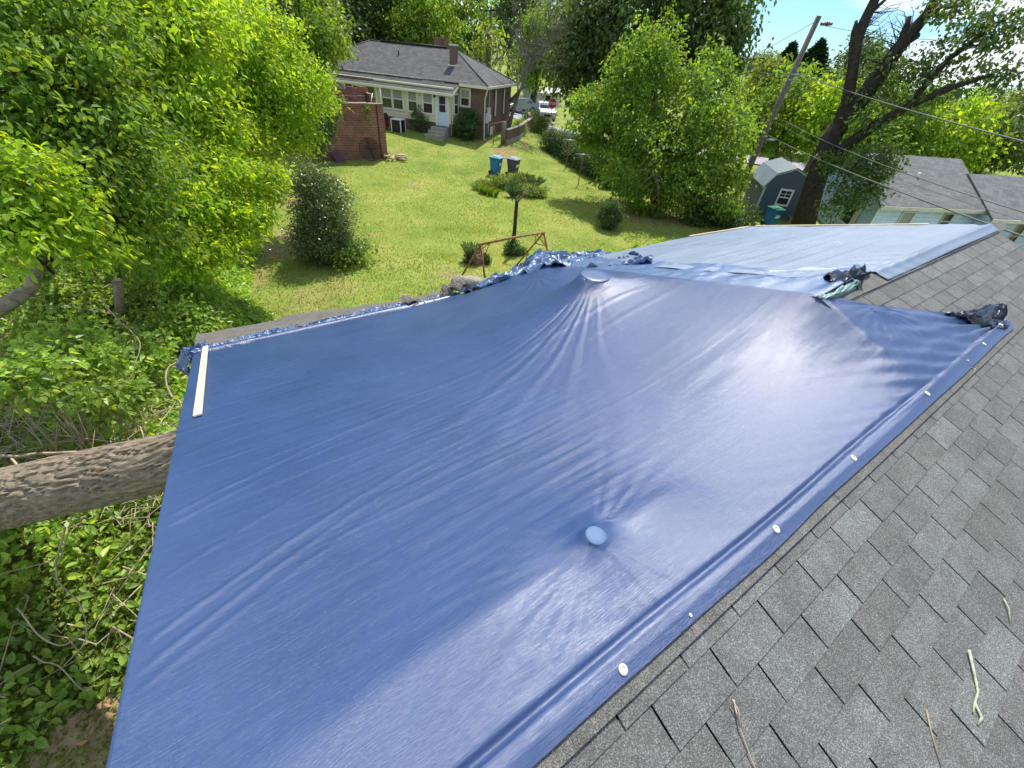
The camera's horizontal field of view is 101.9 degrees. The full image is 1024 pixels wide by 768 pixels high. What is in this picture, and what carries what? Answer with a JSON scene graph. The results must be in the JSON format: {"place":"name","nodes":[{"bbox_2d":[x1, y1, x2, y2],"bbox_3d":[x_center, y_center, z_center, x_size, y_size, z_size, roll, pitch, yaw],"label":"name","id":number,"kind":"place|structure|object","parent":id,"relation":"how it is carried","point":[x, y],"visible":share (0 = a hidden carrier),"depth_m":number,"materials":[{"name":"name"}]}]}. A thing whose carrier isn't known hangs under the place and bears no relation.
{"place":"outdoors","nodes":[
{"label":"outdoors","id":0,"kind":"place"},
{"bbox_2d":[0,24,1023,767],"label":"ground","id":1,"kind":"structure","parent":0,"point":[416,244],"depth_m":18.98,"materials":[{"name":"plant"}]},
{"bbox_2d":[0,336,104,454],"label":"honeysuckle mound","id":2,"kind":"object","parent":1,"relation":"on","point":[35,382],"visible":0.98,"depth_m":5.25,"materials":[{"name":"green plant"}]},
{"bbox_2d":[0,120,150,289],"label":"sapling","id":3,"kind":"object","parent":1,"relation":"on","point":[61,223],"visible":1,"depth_m":5.37,"materials":[{"name":"green plant"}]},
{"bbox_2d":[0,262,45,317],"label":"branch","id":4,"kind":"object","parent":3,"relation":"attached to","point":[15,298],"visible":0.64,"depth_m":6.31,"materials":[{"name":"brown plant"}]},
{"bbox_2d":[0,307,151,436],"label":"honeysuckle mound","id":5,"kind":"object","parent":1,"relation":"on","point":[97,353],"visible":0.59,"depth_m":6.12,"materials":[{"name":"green plant"}]},
{"bbox_2d":[0,525,156,767],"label":"ground weeds","id":6,"kind":"object","parent":1,"relation":"on","point":[13,689],"visible":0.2,"depth_m":4.98,"materials":[{"name":"green plant"}]},
{"bbox_2d":[32,627,127,690],"bbox_3d":[-4.774,3.136,4.651,0.740,0.646,0.293,-12,42,-20],"label":"vine stem","id":7,"kind":"object","parent":1,"relation":"on","point":[61,668],"visible":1,"depth_m":4.66,"materials":[{"name":"plant"}]},
{"bbox_2d":[25,267,140,332],"bbox_3d":[-9.117,-1.424,8.992,1.694,2.135,1.714,29,44,26],"label":"honeysuckle mound","id":8,"kind":"object","parent":1,"relation":"on","point":[54,286],"visible":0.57,"depth_m":8.51,"materials":[{"name":"green plant"}]},
{"bbox_2d":[0,429,176,530],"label":"fallen trunk","id":9,"kind":"object","parent":1,"relation":"on","point":[56,486],"visible":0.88,"depth_m":3.83,"materials":[{"name":"wood"}]},
{"bbox_2d":[0,451,74,457],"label":"vine stem","id":10,"kind":"object","parent":9,"relation":"on","point":[27,455],"visible":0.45,"depth_m":5.11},
{"bbox_2d":[55,527,87,666],"bbox_3d":[-4.739,2.348,4.467,0.352,1.632,0.812,12,39,7],"label":"vine stem","id":11,"kind":"object","parent":9,"relation":"hanging from","point":[56,570],"visible":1,"depth_m":4.48,"materials":[{"name":"plant"}]},
{"bbox_2d":[16,532,154,645],"bbox_3d":[-4.597,2.292,4.525,1.592,1.271,0.337,-8,41,-16],"label":"vine stem","id":12,"kind":"object","parent":9,"relation":"hanging from","point":[30,625],"visible":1,"depth_m":4.59,"materials":[{"name":"plant"}]},
{"bbox_2d":[0,0,184,270],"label":"tree","id":13,"kind":"object","parent":1,"relation":"on","point":[69,60],"visible":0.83,"depth_m":6.30,"materials":[{"name":"green plant"}]},
{"bbox_2d":[9,96,218,289],"bbox_3d":[-7.867,-3.396,9.231,3.065,5.522,7.112,-23,47,-31],"label":"sapling","id":14,"kind":"object","parent":1,"relation":"on","point":[144,174],"visible":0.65,"depth_m":6.88,"materials":[{"name":"green plant"}]},
{"bbox_2d":[66,366,170,440],"bbox_3d":[-5.885,0.744,6.576,1.222,2.296,1.151,-20,45,-28],"label":"honeysuckle mound","id":15,"kind":"object","parent":1,"relation":"on","point":[125,396],"visible":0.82,"depth_m":6.04,"materials":[{"name":"green plant"}]},
{"bbox_2d":[113,278,125,313],"bbox_3d":[-7.796,-1.742,8.241,0.368,0.693,0.161,-28,50,-35],"label":"cut stump","id":16,"kind":"object","parent":1,"relation":"on","point":[118,294],"visible":0.98,"depth_m":8.20,"materials":[{"name":"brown wood"}]},
{"bbox_2d":[0,199,276,767],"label":"honeysuckle thicket","id":17,"kind":"object","parent":1,"relation":"on","point":[247,306],"visible":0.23,"depth_m":5.38,"materials":[{"name":"green plant"}]},
{"bbox_2d":[99,325,182,418],"bbox_3d":[-6.554,-0.064,7.693,1.296,2.051,1.244,-20,45,-28],"label":"honeysuckle mound","id":18,"kind":"object","parent":1,"relation":"on","point":[156,355],"visible":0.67,"depth_m":7.28,"materials":[{"name":"green plant"}]},
{"bbox_2d":[15,0,271,199],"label":"tree","id":19,"kind":"object","parent":1,"relation":"on","point":[190,76],"visible":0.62,"depth_m":9.55,"materials":[{"name":"green plant"}]},
{"bbox_2d":[103,260,237,329],"bbox_3d":[-7.946,-1.825,9.611,1.943,2.175,2.154,23,42,21],"label":"honeysuckle mound","id":20,"kind":"object","parent":1,"relation":"on","point":[176,289],"visible":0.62,"depth_m":9.22,"materials":[{"name":"green plant"}]},
{"bbox_2d":[119,293,234,350],"bbox_3d":[-7.087,-1.052,9.017,1.897,1.852,1.775,16,40,13],"label":"honeysuckle mound","id":21,"kind":"object","parent":1,"relation":"on","point":[194,316],"visible":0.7,"depth_m":8.66,"materials":[{"name":"green plant"}]},
{"bbox_2d":[131,126,305,286],"bbox_3d":[-7.158,-3.911,10.650,3.844,4.638,5.188,-20,45,-28],"label":"sapling","id":22,"kind":"object","parent":1,"relation":"on","point":[225,219],"visible":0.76,"depth_m":9.41,"materials":[{"name":"green plant"}]},
{"bbox_2d":[184,0,353,169],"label":"tree","id":23,"kind":"object","parent":1,"relation":"on","point":[261,67],"visible":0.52,"depth_m":13.63,"materials":[{"name":"green plant"}]},
{"bbox_2d":[217,0,360,94],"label":"background tree","id":24,"kind":"object","parent":1,"relation":"on","point":[323,44],"visible":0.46,"depth_m":24.49,"materials":[{"name":"green plant"}]},
{"bbox_2d":[288,92,343,166],"bbox_3d":[-10.676,-14.036,22.954,3.175,4.117,7.650,-2,39,-10],"label":"ivy shrub","id":25,"kind":"object","parent":1,"relation":"on","point":[328,129],"visible":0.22,"depth_m":21.54,"materials":[{"name":"green plant"}]},
{"bbox_2d":[272,0,366,88],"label":"dark tree","id":26,"kind":"object","parent":1,"relation":"on","point":[338,19],"visible":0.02,"depth_m":35.86,"materials":[{"name":"green plant"}]},
{"bbox_2d":[269,146,378,269],"bbox_3d":[-6.286,-5.636,13.846,3.028,3.946,3.136,19,40,15],"label":"evergreen shrub","id":27,"kind":"object","parent":1,"relation":"on","point":[311,238],"visible":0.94,"depth_m":13.51,"materials":[{"name":"green plant"}]},
{"bbox_2d":[289,84,387,161],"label":"ruined brick shed","id":28,"kind":"structure","parent":1,"relation":"on","point":[361,122],"depth_m":25.69,"materials":[{"name":"red"}]},
{"bbox_2d":[303,0,379,46],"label":"dark tree","id":29,"kind":"object","parent":1,"relation":"on","point":[354,7],"visible":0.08,"depth_m":40.85,"materials":[{"name":"green plant"}]},
{"bbox_2d":[314,229,382,275],"bbox_3d":[-5.662,-4.333,14.409,2.311,1.677,2.269,-20,45,-28],"label":"lilac seedling","id":30,"kind":"object","parent":1,"relation":"on","point":[349,261],"visible":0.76,"depth_m":14.15,"materials":[{"name":"green plant"}]},
{"bbox_2d":[359,138,380,160],"bbox_3d":[-8.951,-14.804,26.216,1.308,1.198,0.558,-20,45,-28],"label":"wire wheel","id":31,"kind":"object","parent":1,"relation":"on","point":[369,149],"visible":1,"depth_m":26.20,"materials":[{"name":"black"}]},
{"bbox_2d":[343,0,432,42],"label":"dark tree","id":32,"kind":"object","parent":1,"relation":"on","point":[378,9],"visible":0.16,"depth_m":43.73,"materials":[{"name":"green plant"}]},
{"bbox_2d":[390,117,405,132],"bbox_3d":[-8.635,-19.671,31.563,0.840,0.860,0.800,14,39,10],"label":"air conditioner","id":33,"kind":"object","parent":1,"relation":"on","point":[398,124],"visible":1,"depth_m":31.34,"materials":[{"name":"white"}]},
{"bbox_2d":[407,104,429,132],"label":"bush","id":34,"kind":"object","parent":1,"relation":"on","point":[423,121],"visible":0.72,"depth_m":31.75,"materials":[{"name":"green plant"}]},
{"bbox_2d":[324,37,516,141],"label":"brick house","id":35,"kind":"structure","parent":1,"relation":"on","point":[440,82],"depth_m":31.68,"materials":[{"name":"beige"}]},
{"bbox_2d":[380,88,392,108],"bbox_3d":[-9.564,-21.856,31.708,0.960,1.420,0.070,14,39,10],"label":"window","id":36,"kind":"structure","parent":35,"relation":"in","point":[386,94],"depth_m":31.74,"materials":[{"name":"glass"}]},
{"bbox_2d":[391,89,403,110],"bbox_3d":[-8.675,-21.637,31.548,0.940,1.420,0.070,14,39,10],"label":"window","id":37,"kind":"structure","parent":35,"relation":"in","point":[397,95],"depth_m":31.59,"materials":[{"name":"glass"}]},
{"bbox_2d":[407,91,417,112],"bbox_3d":[-7.513,-21.349,31.338,0.850,1.420,0.070,14,39,10],"label":"window","id":38,"kind":"structure","parent":35,"relation":"in","point":[412,98],"depth_m":31.35,"materials":[{"name":"white paint"}]},
{"bbox_2d":[422,93,433,114],"bbox_3d":[-6.313,-21.053,31.122,0.880,1.420,0.070,14,39,10],"label":"window","id":39,"kind":"structure","parent":35,"relation":"in","point":[427,99],"depth_m":31.16,"materials":[{"name":"glass"}]},
{"bbox_2d":[435,95,448,126],"bbox_3d":[-5.233,-20.519,31.116,1.060,2.090,0.096,14,39,10],"label":"door","id":40,"kind":"structure","parent":35,"relation":"in","point":[441,102],"depth_m":31.12,"materials":[{"name":"paint"}]},
{"bbox_2d":[460,87,470,107],"bbox_3d":[-3.524,-21.493,31.199,0.880,1.210,0.070,14,39,10],"label":"window","id":41,"kind":"structure","parent":35,"relation":"in","point":[465,93],"depth_m":31.19,"materials":[{"name":"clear glass"}]},
{"bbox_2d":[376,0,476,53],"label":"green tree","id":42,"kind":"object","parent":1,"relation":"on","point":[424,29],"visible":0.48,"depth_m":42.29,"materials":[{"name":"green plant"}]},
{"bbox_2d":[453,107,481,141],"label":"bush","id":43,"kind":"object","parent":1,"relation":"on","point":[467,125],"visible":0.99,"depth_m":31.18,"materials":[{"name":"green plant"}]},
{"bbox_2d":[432,0,508,63],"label":"green tree","id":44,"kind":"object","parent":1,"relation":"on","point":[464,16],"visible":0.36,"depth_m":47.24,"materials":[{"name":"green plant"}]},
{"bbox_2d":[460,240,492,265],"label":"small shrub","id":45,"kind":"object","parent":1,"relation":"on","point":[469,253],"visible":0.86,"depth_m":15.33,"materials":[{"name":"green plant"}]},
{"bbox_2d":[459,21,517,73],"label":"slender tree","id":46,"kind":"object","parent":1,"relation":"on","point":[487,48],"visible":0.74,"depth_m":40.43,"materials":[{"name":"green plant"}]},
{"bbox_2d":[488,155,503,173],"bbox_3d":[-1.064,-14.265,27.048,0.834,1.087,0.656,21,41,18],"label":"wheelie bin","id":47,"kind":"object","parent":1,"relation":"on","point":[495,163],"visible":1,"depth_m":26.82,"materials":[{"name":"blue"}]},
{"bbox_2d":[211,119,787,318],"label":"grass","id":48,"kind":"structure","parent":1,"relation":"on","point":[452,254],"depth_m":19.71,"materials":[{"name":"plant"}]},
{"bbox_2d":[462,231,547,277],"bbox_3d":[-0.101,-4.444,14.386,3.266,1.670,1.414,-24,47,-32],"label":"swing frame","id":49,"kind":"object","parent":1,"relation":"on","point":[504,239],"visible":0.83,"depth_m":13.55,"materials":[{"name":"wood"}]},
{"bbox_2d":[472,0,547,77],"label":"tall tree","id":50,"kind":"object","parent":1,"relation":"on","point":[503,7],"visible":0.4,"depth_m":55.18,"materials":[{"name":"green plant"}]},
{"bbox_2d":[469,171,551,198],"bbox_3d":[0.130,-11.802,24.705,5.372,1.236,3.917,-20,45,-28],"label":"flower bed","id":51,"kind":"object","parent":1,"relation":"on","point":[522,182],"visible":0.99,"depth_m":24.28,"materials":[{"name":"green plant"}]},
{"bbox_2d":[505,156,521,174],"bbox_3d":[0.063,-14.254,27.214,0.834,1.087,0.656,25,43,23],"label":"wheelie bin","id":52,"kind":"object","parent":1,"relation":"on","point":[513,163],"visible":0.81,"depth_m":26.95,"materials":[{"name":"black"}]},
{"bbox_2d":[503,190,528,256],"bbox_3d":[0.212,-6.065,16.065,1.191,2.741,0.964,-20,45,-28],"label":"dead tree post","id":53,"kind":"object","parent":1,"relation":"on","point":[511,248],"visible":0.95,"depth_m":16.26,"materials":[{"name":"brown plant"}]},
{"bbox_2d":[505,112,532,144],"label":"brick garden wall","id":54,"kind":"structure","parent":1,"relation":"on","point":[515,133],"depth_m":33.45,"materials":[{"name":"brick"}]},
{"bbox_2d":[504,36,545,96],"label":"green tree","id":55,"kind":"object","parent":1,"relation":"on","point":[520,65],"visible":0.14,"depth_m":57.04,"materials":[{"name":"green plant"}]},
{"bbox_2d":[490,0,575,127],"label":"bare tree","id":56,"kind":"object","parent":1,"relation":"on","point":[516,95],"visible":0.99,"depth_m":32.54,"materials":[{"name":"plant"}]},
{"bbox_2d":[506,0,560,103],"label":"green tree","id":57,"kind":"object","parent":1,"relation":"on","point":[534,81],"visible":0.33,"depth_m":50.64,"materials":[{"name":"green plant"}]},
{"bbox_2d":[527,109,549,133],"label":"garden shrub","id":58,"kind":"object","parent":1,"relation":"on","point":[542,125],"visible":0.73,"depth_m":40.42,"materials":[{"name":"green plant"}]},
{"bbox_2d":[535,125,640,192],"bbox_3d":[5.700,-16.573,30.718,2.972,2.994,13.042,-15,43,-23],"label":"long hedge","id":59,"kind":"object","parent":1,"relation":"on","point":[556,145],"visible":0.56,"depth_m":31.87,"materials":[{"name":"green plant"}]},
{"bbox_2d":[195,221,1023,767],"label":"tarped house","id":60,"kind":"structure","parent":1,"relation":"on","point":[855,617],"depth_m":1.68,"materials":[{"name":"grey tile"}]},
{"bbox_2d":[451,275,485,290],"bbox_3d":[-0.704,-1.750,7.333,0.726,0.318,0.280,7,39,2],"label":"broken log","id":61,"kind":"object","parent":60,"relation":"on","point":[470,280],"visible":0.32,"depth_m":7.21,"materials":[{"name":"wood"}]},
{"bbox_2d":[106,264,1013,767],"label":"tarp","id":62,"kind":"object","parent":60,"relation":"on","point":[532,518],"visible":0.98,"depth_m":2.11,"materials":[{"name":"plastic"}]},
{"bbox_2d":[193,346,207,416],"bbox_3d":[-3.317,-0.116,4.452,0.062,0.821,2.484,-20,45,-28],"label":"wooden batten","id":63,"kind":"object","parent":62,"relation":"attached to","point":[198,405],"visible":1,"depth_m":4.08,"materials":[{"name":"white wood"}]},
{"bbox_2d":[457,248,871,298],"bbox_3d":[1.182,-1.338,5.678,2.105,2.565,5.353,-20,45,-28],"label":"tarp","id":64,"kind":"object","parent":60,"relation":"on","point":[852,276],"visible":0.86,"depth_m":4.15,"materials":[{"name":"plastic"}]},
{"bbox_2d":[732,699,755,767],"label":"twig","id":65,"kind":"object","parent":60,"relation":"on","point":[737,715],"visible":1,"depth_m":1.33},
{"bbox_2d":[589,223,997,279],"bbox_3d":[3.381,-1.787,5.555,4.040,1.230,3.320,-20,45,-28],"label":"tarp","id":66,"kind":"object","parent":60,"relation":"on","point":[887,252],"visible":0.93,"depth_m":4.90,"materials":[{"name":"plastic"}]},
{"bbox_2d":[755,223,928,226],"bbox_3d":[4.978,-2.484,6.503,0.050,0.733,2.195,-20,45,-28],"label":"wooden batten","id":67,"kind":"object","parent":66,"relation":"on","point":[843,224],"visible":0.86,"depth_m":6.38,"materials":[{"name":"brown wood"}]},
{"bbox_2d":[968,650,982,724],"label":"twig","id":68,"kind":"object","parent":60,"relation":"on","point":[975,705],"visible":1,"depth_m":1.60,"materials":[{"name":"wood"}]},
{"bbox_2d":[593,198,628,229],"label":"clipped bush","id":69,"kind":"object","parent":1,"relation":"on","point":[609,214],"visible":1,"depth_m":20.31,"materials":[{"name":"green plant"}]},
{"bbox_2d":[531,0,776,129],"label":"oak tree","id":70,"kind":"object","parent":1,"relation":"on","point":[599,27],"visible":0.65,"depth_m":36.23,"materials":[{"name":"green plant"}]},
{"bbox_2d":[561,0,785,222],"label":"broadleaf tree","id":71,"kind":"object","parent":1,"relation":"on","point":[658,174],"visible":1,"depth_m":21.27,"materials":[{"name":"green plant"}]},
{"bbox_2d":[676,192,764,229],"bbox_3d":[11.758,-9.940,23.907,4.905,1.863,5.502,11,39,6],"label":"hedge","id":72,"kind":"object","parent":1,"relation":"on","point":[698,218],"visible":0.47,"depth_m":22.75,"materials":[{"name":"green plant"}]},
{"bbox_2d":[741,45,777,84],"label":"tree","id":73,"kind":"object","parent":1,"relation":"on","point":[764,60],"visible":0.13,"depth_m":60.03,"materials":[{"name":"green plant"}]},
{"bbox_2d":[734,39,800,148],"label":"conifer","id":74,"kind":"object","parent":1,"relation":"on","point":[792,46],"visible":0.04,"depth_m":42.61,"materials":[{"name":"green plant"}]},
{"bbox_2d":[729,46,807,168],"bbox_3d":[20.998,-22.473,34.636,6.407,8.702,6.218,-20,45,-28],"label":"maple tree","id":75,"kind":"object","parent":1,"relation":"on","point":[770,68],"visible":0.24,"depth_m":32.61,"materials":[{"name":"green plant"}]},
{"bbox_2d":[760,206,785,224],"bbox_3d":[14.778,-9.493,23.555,0.656,1.087,0.834,-5,40,-14],"label":"wheelie bin","id":76,"kind":"object","parent":1,"relation":"on","point":[774,214],"visible":0.94,"depth_m":23.33,"materials":[{"name":"teal"}]},
{"bbox_2d":[743,157,806,221],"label":"garden shed","id":77,"kind":"structure","parent":1,"relation":"on","point":[780,181],"depth_m":24.58,"materials":[{"name":"paint"}]},
{"bbox_2d":[774,188,794,206],"bbox_3d":[16.023,-10.970,24.446,0.750,0.910,0.070,12,39,7],"label":"window","id":78,"kind":"structure","parent":77,"relation":"in","point":[784,196],"depth_m":24.44,"materials":[{"name":"white"}]},
{"bbox_2d":[734,16,832,195],"bbox_3d":[15.631,-15.511,24.552,1.591,9.413,0.681,18,40,14],"label":"utility pole","id":79,"kind":"object","parent":1,"relation":"on","point":[775,110],"visible":0.9,"depth_m":23.75,"materials":[{"name":"grey wood"}]},
{"bbox_2d":[768,135,1023,237],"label":"overhead wire","id":80,"kind":"object","parent":79,"relation":"attached to","point":[1009,231],"visible":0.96,"depth_m":12.68,"materials":[{"name":"grey"}]},
{"bbox_2d":[775,115,1023,212],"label":"overhead wire","id":81,"kind":"object","parent":79,"relation":"attached to","point":[910,174],"visible":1,"depth_m":13.74,"materials":[{"name":"grey"}]},
{"bbox_2d":[776,122,1022,220],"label":"overhead wire","id":82,"kind":"object","parent":79,"relation":"attached to","point":[919,186],"visible":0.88,"depth_m":14.33,"materials":[{"name":"grey"}]},
{"bbox_2d":[793,70,1023,142],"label":"overhead wire","id":83,"kind":"object","parent":79,"relation":"attached to","point":[922,113],"visible":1,"depth_m":12.41,"materials":[{"name":"grey"}]},
{"bbox_2d":[739,57,836,162],"bbox_3d":[20.546,-19.359,31.151,7.983,8.127,6.945,26,43,23],"label":"maple tree","id":84,"kind":"object","parent":1,"relation":"on","point":[789,99],"visible":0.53,"depth_m":30.07,"materials":[{"name":"green plant"}]},
{"bbox_2d":[752,37,830,151],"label":"conifer","id":85,"kind":"object","parent":1,"relation":"on","point":[818,50],"visible":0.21,"depth_m":41.64,"materials":[{"name":"green plant"}]},
{"bbox_2d":[774,66,886,173],"bbox_3d":[21.779,-17.241,28.942,6.107,7.797,6.968,-20,45,-28],"label":"maple tree","id":86,"kind":"object","parent":1,"relation":"on","point":[818,125],"visible":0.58,"depth_m":27.93,"materials":[{"name":"green plant"}]},
{"bbox_2d":[824,29,905,106],"bbox_3d":[33.095,-27.995,41.169,7.345,10.998,6.591,-1,39,-9],"label":"round tree","id":87,"kind":"object","parent":1,"relation":"on","point":[877,45],"visible":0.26,"depth_m":38.70,"materials":[{"name":"green plant"}]},
{"bbox_2d":[843,109,925,158],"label":"maple tree","id":88,"kind":"object","parent":1,"relation":"on","point":[872,137],"visible":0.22,"depth_m":26.83,"materials":[{"name":"green plant"}]},
{"bbox_2d":[791,0,1023,224],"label":"leaning tree","id":89,"kind":"object","parent":1,"relation":"on","point":[851,107],"visible":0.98,"depth_m":17.09,"materials":[{"name":"green plant"}]},
{"bbox_2d":[867,79,969,158],"bbox_3d":[26.608,-16.314,28.416,5.297,7.764,6.543,-20,45,-28],"label":"maple tree","id":90,"kind":"object","parent":1,"relation":"on","point":[918,126],"visible":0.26,"depth_m":26.93,"materials":[{"name":"green plant"}]},
{"bbox_2d":[817,153,1023,247],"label":"pale blue house","id":91,"kind":"structure","parent":1,"relation":"on","point":[955,174],"depth_m":21.12,"materials":[{"name":"teal"}]},
{"bbox_2d":[838,201,858,223],"bbox_3d":[18.271,-9.416,22.425,0.064,1.500,1.521,13,39,9],"label":"window","id":92,"kind":"structure","parent":91,"relation":"in","point":[843,220],"depth_m":22.55,"materials":[{"name":"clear glass"}]},
{"bbox_2d":[896,211,917,223],"bbox_3d":[19.439,-7.953,20.674,0.831,1.260,0.064,-2,39,-10],"label":"window","id":93,"kind":"structure","parent":91,"relation":"in","point":[906,217],"depth_m":20.48,"materials":[{"name":"clear glass"}]},
{"bbox_2d":[938,212,955,223],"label":"window","id":94,"kind":"structure","parent":91,"relation":"in","point":[947,218],"depth_m":20.90,"materials":[{"name":"clear glass"}]},
{"bbox_2d":[1008,224,1023,241],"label":"window","id":95,"kind":"structure","parent":91,"relation":"in","point":[1020,228],"depth_m":22.06,"materials":[{"name":"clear glass"}]},
{"bbox_2d":[913,81,970,123],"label":"tree","id":96,"kind":"object","parent":1,"relation":"on","point":[945,101],"visible":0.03,"depth_m":52.42,"materials":[{"name":"green plant"}]},
{"bbox_2d":[898,87,1021,174],"bbox_3d":[29.169,-15.943,28.548,7.163,7.421,6.085,19,41,16],"label":"maple tree","id":97,"kind":"object","parent":1,"relation":"on","point":[962,133],"visible":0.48,"depth_m":26.84,"materials":[{"name":"green plant"}]},
{"bbox_2d":[951,80,1022,137],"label":"tree","id":98,"kind":"object","parent":1,"relation":"on","point":[988,93],"visible":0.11,"depth_m":47.35,"materials":[{"name":"green plant"}]},
{"bbox_2d":[957,86,1023,176],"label":"maple tree","id":99,"kind":"object","parent":1,"relation":"on","point":[1015,157],"visible":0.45,"depth_m":27.24,"materials":[{"name":"green plant"}]},
{"bbox_2d":[980,85,1023,173],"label":"tree","id":100,"kind":"object","parent":1,"relation":"on","point":[1017,99],"visible":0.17,"depth_m":43.60,"materials":[{"name":"green plant"}]},
{"bbox_2d":[237,72,806,170],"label":"road","id":101,"kind":"structure","parent":0,"point":[761,160],"depth_m":42.41,"materials":[{"name":"asphalt"}]},
{"bbox_2d":[510,108,554,121],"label":"side road","id":102,"kind":"structure","parent":0,"point":[518,111],"depth_m":49.53,"materials":[{"name":"asphalt"}]},
{"bbox_2d":[510,97,538,111],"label":"parked car","id":103,"kind":"object","parent":102,"relation":"on","point":[523,103],"visible":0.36,"depth_m":47.89,"materials":[{"name":"silver metal"}]},
{"bbox_2d":[522,87,560,107],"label":"camper trailer","id":104,"kind":"object","parent":102,"relation":"on","point":[526,94],"visible":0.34,"depth_m":58.45,"materials":[{"name":"white metal"}]},
{"bbox_2d":[534,100,555,121],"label":"pickup truck","id":105,"kind":"object","parent":102,"relation":"on","point":[544,108],"visible":0.59,"depth_m":49.15,"materials":[{"name":"silver metal"}]},
{"bbox_2d":[348,0,1023,101],"label":"sky","id":106,"kind":"structure","parent":0,"point":[787,17],"materials":[{"name":"blue"}]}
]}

